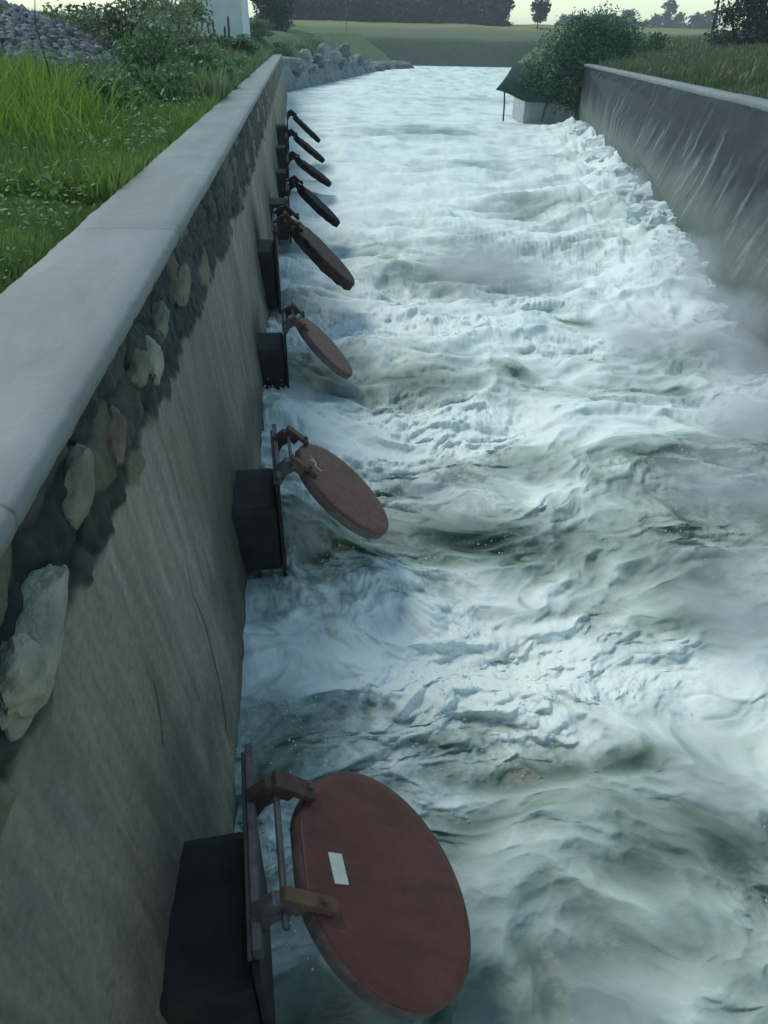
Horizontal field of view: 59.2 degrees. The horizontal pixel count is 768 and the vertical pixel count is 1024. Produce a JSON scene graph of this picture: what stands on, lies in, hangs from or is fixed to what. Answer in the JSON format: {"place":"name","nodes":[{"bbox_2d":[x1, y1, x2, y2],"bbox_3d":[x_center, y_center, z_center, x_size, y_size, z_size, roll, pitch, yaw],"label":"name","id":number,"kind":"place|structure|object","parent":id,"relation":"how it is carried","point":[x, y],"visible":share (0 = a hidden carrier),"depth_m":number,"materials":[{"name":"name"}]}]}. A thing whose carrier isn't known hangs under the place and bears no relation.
{"place":"outdoors","nodes":[
{"label":"outdoors","id":0,"kind":"place"},
{"bbox_2d":[0,6,390,290],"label":"bank","id":1,"kind":"structure","parent":0,"point":[358,43],"depth_m":95.62,"materials":[{"name":"plant"}]},
{"bbox_2d":[23,0,52,96],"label":"dead stalk","id":2,"kind":"object","parent":1,"relation":"on","point":[41,46],"visible":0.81,"depth_m":9.48,"materials":[{"name":"brown plant"}]},
{"bbox_2d":[0,37,116,94],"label":"grass tussock","id":3,"kind":"object","parent":1,"relation":"on","point":[31,64],"depth_m":10.65,"materials":[{"name":"plant"}]},
{"bbox_2d":[0,76,124,153],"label":"grass tussock","id":4,"kind":"object","parent":1,"relation":"on","point":[25,124],"depth_m":6.97,"materials":[{"name":"plant"}]},
{"bbox_2d":[0,49,131,129],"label":"grass tussock","id":5,"kind":"object","parent":1,"relation":"on","point":[20,85],"depth_m":8.27,"materials":[{"name":"plant"}]},
{"bbox_2d":[0,0,133,66],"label":"rubble","id":6,"kind":"object","parent":1,"relation":"on","point":[12,17],"visible":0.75,"depth_m":16.75,"materials":[{"name":"stone"}]},
{"bbox_2d":[1,69,147,125],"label":"grass tussock","id":7,"kind":"object","parent":1,"relation":"on","point":[86,99],"depth_m":8.53,"materials":[{"name":"plant"}]},
{"bbox_2d":[35,0,115,38],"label":"shrub","id":8,"kind":"object","parent":1,"relation":"on","point":[73,20],"visible":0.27,"depth_m":24.48,"materials":[{"name":"green plant"}]},
{"bbox_2d":[45,117,128,151],"bbox_3d":[-3.271,-4.063,7.336,1.026,0.397,1.110,-3,35,-6],"label":"grass tussock","id":9,"kind":"object","parent":1,"relation":"on","point":[87,131],"depth_m":7.21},
{"bbox_2d":[37,72,151,104],"bbox_3d":[-4.518,-6.607,10.659,1.773,0.601,2.023,-3,35,-6],"label":"grass tussock","id":10,"kind":"object","parent":1,"relation":"on","point":[131,92],"depth_m":10.65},
{"bbox_2d":[74,66,155,116],"bbox_3d":[-3.845,-5.879,9.591,1.120,0.762,1.131,-3,35,-6],"label":"shrub","id":11,"kind":"object","parent":1,"relation":"on","point":[105,89],"visible":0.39,"depth_m":9.59,"materials":[{"name":"green plant"}]},
{"bbox_2d":[0,37,236,278],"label":"weeds","id":12,"kind":"object","parent":1,"relation":"on","point":[38,179],"visible":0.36,"depth_m":5.54,"materials":[{"name":"green plant"}]},
{"bbox_2d":[72,67,166,97],"bbox_3d":[-4.700,-7.798,12.369,1.810,0.621,1.947,4,35,3],"label":"grass tussock","id":13,"kind":"object","parent":1,"relation":"on","point":[131,86],"depth_m":12.18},
{"bbox_2d":[77,0,167,55],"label":"shrub","id":14,"kind":"object","parent":1,"relation":"on","point":[110,17],"visible":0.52,"depth_m":18.51,"materials":[{"name":"green plant"}]},
{"bbox_2d":[0,6,273,293],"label":"grass","id":15,"kind":"structure","parent":1,"relation":"on","point":[128,168],"depth_m":6.08,"materials":[{"name":"plant"}]},
{"bbox_2d":[0,54,286,1023],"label":"masonry wall","id":16,"kind":"structure","parent":1,"relation":"on","point":[134,316],"depth_m":2.73,"materials":[{"name":"grey concrete"}]},
{"bbox_2d":[276,109,320,152],"bbox_3d":[-3.021,-13.156,23.338,1.654,1.254,1.232,-3,35,-7],"label":"flap valve","id":17,"kind":"object","parent":16,"relation":"attached to","point":[281,129],"visible":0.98,"depth_m":22.96,"materials":[{"name":"black metal"}]},
{"bbox_2d":[276,129,324,170],"bbox_3d":[-2.702,-11.271,21.188,1.702,1.254,1.223,-3,35,-7],"label":"flap valve","id":18,"kind":"object","parent":16,"relation":"attached to","point":[281,151],"visible":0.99,"depth_m":20.79,"materials":[{"name":"black metal"}]},
{"bbox_2d":[276,151,331,197],"bbox_3d":[-2.358,-9.493,19.162,1.747,1.254,1.229,-3,35,-7],"label":"flap valve","id":19,"kind":"object","parent":16,"relation":"attached to","point":[282,175],"visible":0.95,"depth_m":18.77,"materials":[{"name":"black metal"}]},
{"bbox_2d":[269,175,339,243],"bbox_3d":[-1.783,-6.624,14.774,1.646,1.254,1.226,-3,35,-7],"label":"flap valve","id":20,"kind":"object","parent":16,"relation":"attached to","point":[317,205],"visible":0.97,"depth_m":14.43,"materials":[{"name":"black metal"}]},
{"bbox_2d":[257,303,352,389],"bbox_3d":[-1.065,-2.116,8.800,1.307,1.044,1.030,-4,35,-7],"label":"flap valve","id":21,"kind":"object","parent":16,"relation":"attached to","point":[273,357],"visible":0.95,"depth_m":8.55,"materials":[{"name":"black metal"}]},
{"bbox_2d":[258,203,354,313],"bbox_3d":[-1.392,-4.046,10.754,1.853,1.462,1.433,-3,35,-7],"label":"flap valve","id":22,"kind":"object","parent":16,"relation":"attached to","point":[321,255],"visible":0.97,"depth_m":10.38,"materials":[{"name":"black metal"}]},
{"bbox_2d":[231,424,388,575],"bbox_3d":[-0.634,-0.127,5.602,1.353,1.044,1.030,-5,35,-9],"label":"flap valve","id":23,"kind":"object","parent":16,"relation":"attached to","point":[341,491],"visible":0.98,"depth_m":5.38,"materials":[{"name":"black metal"}]},
{"bbox_2d":[159,743,470,1023],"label":"flap valve","id":24,"kind":"object","parent":16,"relation":"attached to","point":[373,898],"visible":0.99,"depth_m":2.72,"materials":[{"name":"red metal"}]},
{"bbox_2d":[106,12,180,80],"bbox_3d":[-4.689,-9.239,13.692,2.068,1.491,2.092,-3,35,-6],"label":"shrub","id":25,"kind":"object","parent":1,"relation":"on","point":[135,49],"visible":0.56,"depth_m":13.54,"materials":[{"name":"green plant"}]},
{"bbox_2d":[124,56,202,108],"bbox_3d":[-3.614,-7.026,11.212,1.321,0.898,1.359,-3,35,-6],"label":"shrub","id":26,"kind":"object","parent":1,"relation":"on","point":[161,88],"visible":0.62,"depth_m":11.10,"materials":[{"name":"green plant"}]},
{"bbox_2d":[116,0,215,53],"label":"shrub","id":27,"kind":"object","parent":1,"relation":"on","point":[196,8],"visible":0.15,"depth_m":24.11,"materials":[{"name":"green plant"}]},
{"bbox_2d":[116,0,245,77],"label":"shrub","id":28,"kind":"object","parent":1,"relation":"on","point":[192,39],"visible":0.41,"depth_m":17.53,"materials":[{"name":"green plant"}]},
{"bbox_2d":[170,46,239,89],"bbox_3d":[-4.120,-10.183,15.635,1.661,0.987,1.680,-3,35,-6],"label":"shrub","id":29,"kind":"object","parent":1,"relation":"on","point":[197,54],"visible":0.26,"depth_m":15.49,"materials":[{"name":"green plant"}]},
{"bbox_2d":[172,32,237,49],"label":"shrub","id":30,"kind":"object","parent":1,"relation":"on","point":[222,40],"visible":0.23,"depth_m":30.54,"materials":[{"name":"green plant"}]},
{"bbox_2d":[182,0,250,40],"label":"building","id":31,"kind":"structure","parent":1,"relation":"on","point":[222,10],"depth_m":50.93,"materials":[{"name":"white concrete"}]},
{"bbox_2d":[194,43,251,77],"bbox_3d":[-4.994,-13.533,20.370,2.116,1.027,2.163,-3,35,-6],"label":"shrub","id":32,"kind":"object","parent":1,"relation":"on","point":[238,60],"visible":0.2,"depth_m":20.41,"materials":[{"name":"green plant"}]},
{"bbox_2d":[220,33,262,57],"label":"shrub","id":33,"kind":"object","parent":1,"relation":"on","point":[244,42],"visible":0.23,"depth_m":34.99,"materials":[{"name":"green plant"}]},
{"bbox_2d":[241,0,246,36],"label":"pole","id":34,"kind":"object","parent":1,"relation":"on","point":[243,17],"depth_m":43.80,"materials":[{"name":"metal"}]},
{"bbox_2d":[249,18,277,36],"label":"shrub","id":35,"kind":"object","parent":1,"relation":"on","point":[254,24],"visible":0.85,"depth_m":71.63,"materials":[{"name":"green plant"}]},
{"bbox_2d":[249,0,294,21],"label":"broadleaf tree","id":36,"kind":"object","parent":1,"relation":"on","point":[291,3],"visible":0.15,"depth_m":94.64,"materials":[{"name":"green plant"}]},
{"bbox_2d":[250,0,294,30],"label":"shrub","id":37,"kind":"object","parent":1,"relation":"on","point":[273,11],"visible":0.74,"depth_m":88.48,"materials":[{"name":"green plant"}]},
{"bbox_2d":[271,39,298,57],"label":"shrub","id":38,"kind":"object","parent":1,"relation":"on","point":[281,46],"visible":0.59,"depth_m":71.78,"materials":[{"name":"green plant"}]},
{"bbox_2d":[289,37,325,55],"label":"shrub","id":39,"kind":"object","parent":1,"relation":"on","point":[315,41],"visible":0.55,"depth_m":81.54,"materials":[{"name":"green plant"}]},
{"bbox_2d":[282,56,376,91],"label":"revetment wall","id":40,"kind":"structure","parent":1,"relation":"on","point":[305,79],"depth_m":65.15,"materials":[{"name":"grey concrete"}]},
{"bbox_2d":[292,64,302,76],"bbox_3d":[-7.136,-36.641,56.125,0.911,0.727,1.024,19,61,26],"label":"rock","id":41,"kind":"object","parent":40,"relation":"on","point":[297,71],"visible":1,"depth_m":55.81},
{"bbox_2d":[297,57,311,71],"bbox_3d":[-6.956,-39.332,59.385,1.216,0.995,1.373,27,55,38],"label":"rock","id":42,"kind":"object","parent":40,"relation":"on","point":[305,63],"visible":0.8,"depth_m":59.04,"materials":[{"name":"grey stone"}]},
{"bbox_2d":[299,49,311,59],"bbox_3d":[-6.913,-40.179,59.421,1.140,0.982,1.288,38,34,14],"label":"rock","id":43,"kind":"object","parent":40,"relation":"on","point":[305,53],"visible":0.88,"depth_m":58.99,"materials":[{"name":"grey stone"}]},
{"bbox_2d":[308,64,317,73],"bbox_3d":[-6.680,-41.718,63.638,1.045,0.791,1.137,-20,41,19],"label":"rock","id":44,"kind":"object","parent":40,"relation":"on","point":[313,69],"visible":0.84,"depth_m":63.24,"materials":[{"name":"grey stone"}]},
{"bbox_2d":[312,53,326,68],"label":"rock","id":45,"kind":"object","parent":40,"relation":"on","point":[319,59],"visible":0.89,"depth_m":65.97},
{"bbox_2d":[317,43,331,59],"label":"rock","id":46,"kind":"object","parent":40,"relation":"on","point":[324,49],"visible":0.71,"depth_m":67.79,"materials":[{"name":"grey stone"}]},
{"bbox_2d":[324,59,332,73],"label":"rock","id":47,"kind":"object","parent":40,"relation":"on","point":[328,66],"visible":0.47,"depth_m":69.81,"materials":[{"name":"grey stone"}]},
{"bbox_2d":[328,50,341,63],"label":"rock","id":48,"kind":"object","parent":40,"relation":"on","point":[335,56],"visible":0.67,"depth_m":73.42,"materials":[{"name":"grey stone"}]},
{"bbox_2d":[338,57,346,69],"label":"rock","id":49,"kind":"object","parent":40,"relation":"on","point":[342,63],"visible":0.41,"depth_m":76.41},
{"bbox_2d":[336,43,350,57],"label":"rock","id":50,"kind":"object","parent":40,"relation":"on","point":[344,50],"visible":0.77,"depth_m":78.17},
{"bbox_2d":[346,51,353,65],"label":"rock","id":51,"kind":"object","parent":40,"relation":"on","point":[350,59],"visible":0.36,"depth_m":79.92,"materials":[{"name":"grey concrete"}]},
{"bbox_2d":[351,59,358,72],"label":"rock","id":52,"kind":"object","parent":40,"relation":"on","point":[355,65],"visible":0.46,"depth_m":83.53,"materials":[{"name":"grey stone"}]},
{"bbox_2d":[354,54,365,65],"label":"rock","id":53,"kind":"object","parent":40,"relation":"on","point":[359,59],"visible":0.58,"depth_m":86.29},
{"bbox_2d":[362,59,372,70],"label":"rock","id":54,"kind":"object","parent":40,"relation":"on","point":[367,65],"visible":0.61,"depth_m":90.80,"materials":[{"name":"grey stone"}]},
{"bbox_2d":[374,63,385,70],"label":"rock","id":55,"kind":"object","parent":1,"relation":"on","point":[379,67],"visible":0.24,"depth_m":100.57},
{"bbox_2d":[374,61,390,69],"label":"rock","id":56,"kind":"object","parent":1,"relation":"on","point":[387,65],"visible":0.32,"depth_m":106.78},
{"bbox_2d":[382,61,402,68],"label":"rock","id":57,"kind":"object","parent":1,"relation":"on","point":[395,65],"visible":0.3,"depth_m":110.70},
{"bbox_2d":[6,0,766,29],"label":"sky","id":58,"kind":"structure","parent":0,"point":[521,13],"materials":[{"name":"white"}]},
{"bbox_2d":[36,11,738,67],"bbox_3d":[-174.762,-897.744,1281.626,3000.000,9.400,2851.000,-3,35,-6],"label":"field","id":59,"kind":"structure","parent":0,"point":[448,44],"depth_m":135.71,"materials":[{"name":"plant"}]},
{"bbox_2d":[292,0,326,19],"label":"shrub","id":60,"kind":"object","parent":59,"relation":"on","point":[306,12],"visible":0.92,"depth_m":173.48,"materials":[{"name":"green plant"}]},
{"bbox_2d":[307,0,338,19],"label":"shrub","id":61,"kind":"object","parent":59,"relation":"on","point":[326,7],"visible":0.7,"depth_m":174.88,"materials":[{"name":"green plant"}]},
{"bbox_2d":[334,0,362,21],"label":"shrub","id":62,"kind":"object","parent":59,"relation":"on","point":[349,14],"visible":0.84,"depth_m":176.30,"materials":[{"name":"green plant"}]},
{"bbox_2d":[346,0,375,21],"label":"shrub","id":63,"kind":"object","parent":59,"relation":"on","point":[362,13],"visible":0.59,"depth_m":177.40,"materials":[{"name":"green plant"}]},
{"bbox_2d":[368,0,398,22],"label":"shrub","id":64,"kind":"object","parent":59,"relation":"on","point":[383,12],"visible":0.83,"depth_m":178.34,"materials":[{"name":"green plant"}]},
{"bbox_2d":[391,0,424,22],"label":"shrub","id":65,"kind":"object","parent":59,"relation":"on","point":[404,15],"visible":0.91,"depth_m":177.41,"materials":[{"name":"green plant"}]},
{"bbox_2d":[404,0,438,22],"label":"shrub","id":66,"kind":"object","parent":59,"relation":"on","point":[427,8],"visible":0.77,"depth_m":177.41,"materials":[{"name":"green plant"}]},
{"bbox_2d":[420,0,450,22],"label":"shrub","id":67,"kind":"object","parent":59,"relation":"on","point":[438,13],"visible":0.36,"depth_m":179.94,"materials":[{"name":"green plant"}]},
{"bbox_2d":[437,3,458,22],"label":"tree","id":68,"kind":"object","parent":59,"relation":"on","point":[451,12],"visible":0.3,"depth_m":180.70,"materials":[{"name":"green plant"}]},
{"bbox_2d":[448,0,474,23],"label":"tree","id":69,"kind":"object","parent":59,"relation":"on","point":[464,7],"visible":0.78,"depth_m":180.57,"materials":[{"name":"green plant"}]},
{"bbox_2d":[467,5,500,24],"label":"tree","id":70,"kind":"object","parent":59,"relation":"on","point":[476,19],"visible":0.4,"depth_m":180.72,"materials":[{"name":"green plant"}]},
{"bbox_2d":[477,1,512,25],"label":"shrub","id":71,"kind":"object","parent":59,"relation":"on","point":[495,15],"visible":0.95,"depth_m":178.71,"materials":[{"name":"green plant"}]},
{"bbox_2d":[485,0,515,10],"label":"broadleaf tree","id":72,"kind":"object","parent":59,"relation":"on","point":[508,3],"visible":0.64,"depth_m":189.12,"materials":[{"name":"green plant"}]},
{"bbox_2d":[530,0,551,28],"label":"broadleaf tree","id":73,"kind":"object","parent":59,"relation":"on","point":[541,8],"visible":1,"depth_m":173.43,"materials":[{"name":"green plant"}]},
{"bbox_2d":[560,13,579,25],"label":"broadleaf tree","id":74,"kind":"object","parent":59,"relation":"on","point":[565,21],"visible":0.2,"depth_m":368.70,"materials":[{"name":"green plant"}]},
{"bbox_2d":[619,8,638,26],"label":"broadleaf tree","id":75,"kind":"object","parent":59,"relation":"on","point":[631,12],"visible":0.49,"depth_m":354.73,"materials":[{"name":"green plant"}]},
{"bbox_2d":[647,13,660,27],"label":"broadleaf tree","id":76,"kind":"object","parent":59,"relation":"on","point":[651,23],"visible":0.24,"depth_m":400.52,"materials":[{"name":"green plant"}]},
{"bbox_2d":[653,14,663,27],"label":"broadleaf tree","id":77,"kind":"object","parent":59,"relation":"on","point":[658,24],"visible":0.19,"depth_m":391.05,"materials":[{"name":"green plant"}]},
{"bbox_2d":[660,0,678,27],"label":"broadleaf tree","id":78,"kind":"object","parent":59,"relation":"on","point":[667,20],"visible":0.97,"depth_m":365.64,"materials":[{"name":"green plant"}]},
{"bbox_2d":[673,11,687,28],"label":"broadleaf tree","id":79,"kind":"object","parent":59,"relation":"on","point":[680,16],"visible":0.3,"depth_m":400.70,"materials":[{"name":"green plant"}]},
{"bbox_2d":[684,12,708,28],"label":"broadleaf tree","id":80,"kind":"object","parent":59,"relation":"on","point":[695,19],"visible":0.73,"depth_m":361.69,"materials":[{"name":"green plant"}]},
{"bbox_2d":[699,9,718,29],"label":"broadleaf tree","id":81,"kind":"object","parent":59,"relation":"on","point":[708,17],"visible":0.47,"depth_m":367.33,"materials":[{"name":"green plant"}]},
{"bbox_2d":[234,66,767,1023],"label":"water","id":82,"kind":"structure","parent":0,"point":[620,876],"depth_m":5.92,"materials":[{"name":"liquid"}]},
{"bbox_2d":[392,60,409,68],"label":"rock","id":83,"kind":"object","parent":82,"relation":"in","point":[405,64],"visible":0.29,"depth_m":113.22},
{"bbox_2d":[234,216,767,970],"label":"spray droplets","id":84,"kind":"object","parent":82,"relation":"on","point":[486,510],"visible":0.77,"depth_m":6.93,"materials":[{"name":"liquid"}]},
{"bbox_2d":[496,63,583,120],"bbox_3d":[8.442,-23.422,37.889,5.057,2.882,2.392,-3,35,-6],"label":"canopy","id":85,"kind":"object","parent":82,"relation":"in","point":[510,83],"visible":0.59,"depth_m":37.03,"materials":[{"name":"green wood"}]},
{"bbox_2d":[568,122,590,134],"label":"foam","id":86,"kind":"object","parent":82,"relation":"in","point":[580,128],"visible":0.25,"depth_m":30.10,"materials":[{"name":"liquid"}]},
{"bbox_2d":[584,135,604,146],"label":"foam","id":87,"kind":"object","parent":82,"relation":"in","point":[598,141],"visible":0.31,"depth_m":26.68,"materials":[{"name":"liquid"}]},
{"bbox_2d":[584,145,614,162],"bbox_3d":[7.970,-12.293,23.825,1.603,0.963,1.907,-4,35,-8],"label":"foam","id":88,"kind":"object","parent":82,"relation":"in","point":[602,153],"visible":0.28,"depth_m":23.51,"materials":[{"name":"liquid"}]},
{"bbox_2d":[595,162,633,176],"bbox_3d":[7.209,-10.104,20.628,1.697,1.068,1.342,-16,39,-24],"label":"foam","id":89,"kind":"object","parent":82,"relation":"in","point":[621,169],"visible":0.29,"depth_m":20.05,"materials":[{"name":"liquid"}]},
{"bbox_2d":[618,173,638,183],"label":"foam","id":90,"kind":"object","parent":82,"relation":"in","point":[629,178],"visible":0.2,"depth_m":19.25,"materials":[{"name":"liquid"}]},
{"bbox_2d":[612,181,652,203],"bbox_3d":[6.819,-8.284,17.936,1.656,0.950,1.484,-1,35,-4],"label":"foam","id":91,"kind":"object","parent":82,"relation":"in","point":[643,192],"visible":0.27,"depth_m":17.45,"materials":[{"name":"liquid"}]},
{"bbox_2d":[625,200,668,221],"bbox_3d":[6.420,-6.934,15.977,1.039,0.732,1.408,-27,44,-35],"label":"foam","id":92,"kind":"object","parent":82,"relation":"in","point":[637,211],"visible":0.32,"depth_m":15.82,"materials":[{"name":"liquid"}]},
{"bbox_2d":[639,209,670,225],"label":"foam","id":93,"kind":"object","parent":82,"relation":"in","point":[644,220],"visible":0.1,"depth_m":15.29,"materials":[{"name":"liquid"}]},
{"bbox_2d":[645,206,676,230],"bbox_3d":[6.341,-6.436,15.286,0.987,0.773,1.274,23,40,28],"label":"foam","id":94,"kind":"object","parent":82,"relation":"in","point":[658,215],"visible":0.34,"depth_m":14.93,"materials":[{"name":"liquid"}]},
{"bbox_2d":[652,225,678,241],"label":"foam","id":95,"kind":"object","parent":82,"relation":"in","point":[667,231],"visible":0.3,"depth_m":14.28,"materials":[{"name":"liquid"}]},
{"bbox_2d":[649,231,691,255],"bbox_3d":[6.093,-5.317,13.736,1.218,0.662,0.996,-10,37,-16],"label":"foam","id":96,"kind":"object","parent":82,"relation":"in","point":[658,248],"visible":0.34,"depth_m":13.67,"materials":[{"name":"liquid"}]},
{"bbox_2d":[664,239,698,257],"bbox_3d":[5.958,-5.086,13.386,0.876,0.557,0.953,-9,36,-14],"label":"foam","id":97,"kind":"object","parent":82,"relation":"in","point":[686,248],"visible":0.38,"depth_m":13.12,"materials":[{"name":"liquid"}]},
{"bbox_2d":[690,285,715,298],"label":"foam","id":98,"kind":"object","parent":82,"relation":"in","point":[709,291],"visible":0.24,"depth_m":11.85,"materials":[{"name":"liquid"}]},
{"bbox_2d":[693,303,727,322],"bbox_3d":[5.592,-3.299,11.322,0.870,0.437,0.771,7,35,8],"label":"foam","id":99,"kind":"object","parent":82,"relation":"in","point":[717,312],"visible":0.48,"depth_m":11.13,"materials":[{"name":"liquid"}]},
{"bbox_2d":[517,33,767,114],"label":"bank","id":100,"kind":"structure","parent":0,"point":[522,60],"depth_m":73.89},
{"bbox_2d":[512,97,578,123],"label":"concrete block","id":101,"kind":"structure","parent":100,"relation":"on","point":[523,112],"depth_m":38.46,"materials":[{"name":"concrete"}]},
{"bbox_2d":[518,1,651,117],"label":"drooping bush","id":102,"kind":"object","parent":100,"relation":"on","point":[601,48],"visible":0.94,"depth_m":36.78,"materials":[{"name":"green plant"}]},
{"bbox_2d":[630,31,670,51],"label":"shrub","id":103,"kind":"object","parent":100,"relation":"on","point":[657,41],"visible":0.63,"depth_m":50.98,"materials":[{"name":"green plant"}]},
{"bbox_2d":[577,64,767,377],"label":"concrete wall","id":104,"kind":"structure","parent":100,"relation":"on","point":[696,156],"depth_m":13.92,"materials":[{"name":"concrete"}]},
{"bbox_2d":[710,0,724,40],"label":"broadleaf tree","id":105,"kind":"object","parent":100,"relation":"on","point":[718,2],"visible":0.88,"depth_m":63.55,"materials":[{"name":"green plant"}]},
{"bbox_2d":[699,0,767,46],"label":"shrub","id":106,"kind":"object","parent":100,"relation":"on","point":[731,15],"visible":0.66,"depth_m":49.43,"materials":[{"name":"green plant"}]},
{"bbox_2d":[722,0,767,45],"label":"shrub","id":107,"kind":"object","parent":100,"relation":"on","point":[759,34],"visible":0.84,"depth_m":48.11,"materials":[{"name":"green plant"}]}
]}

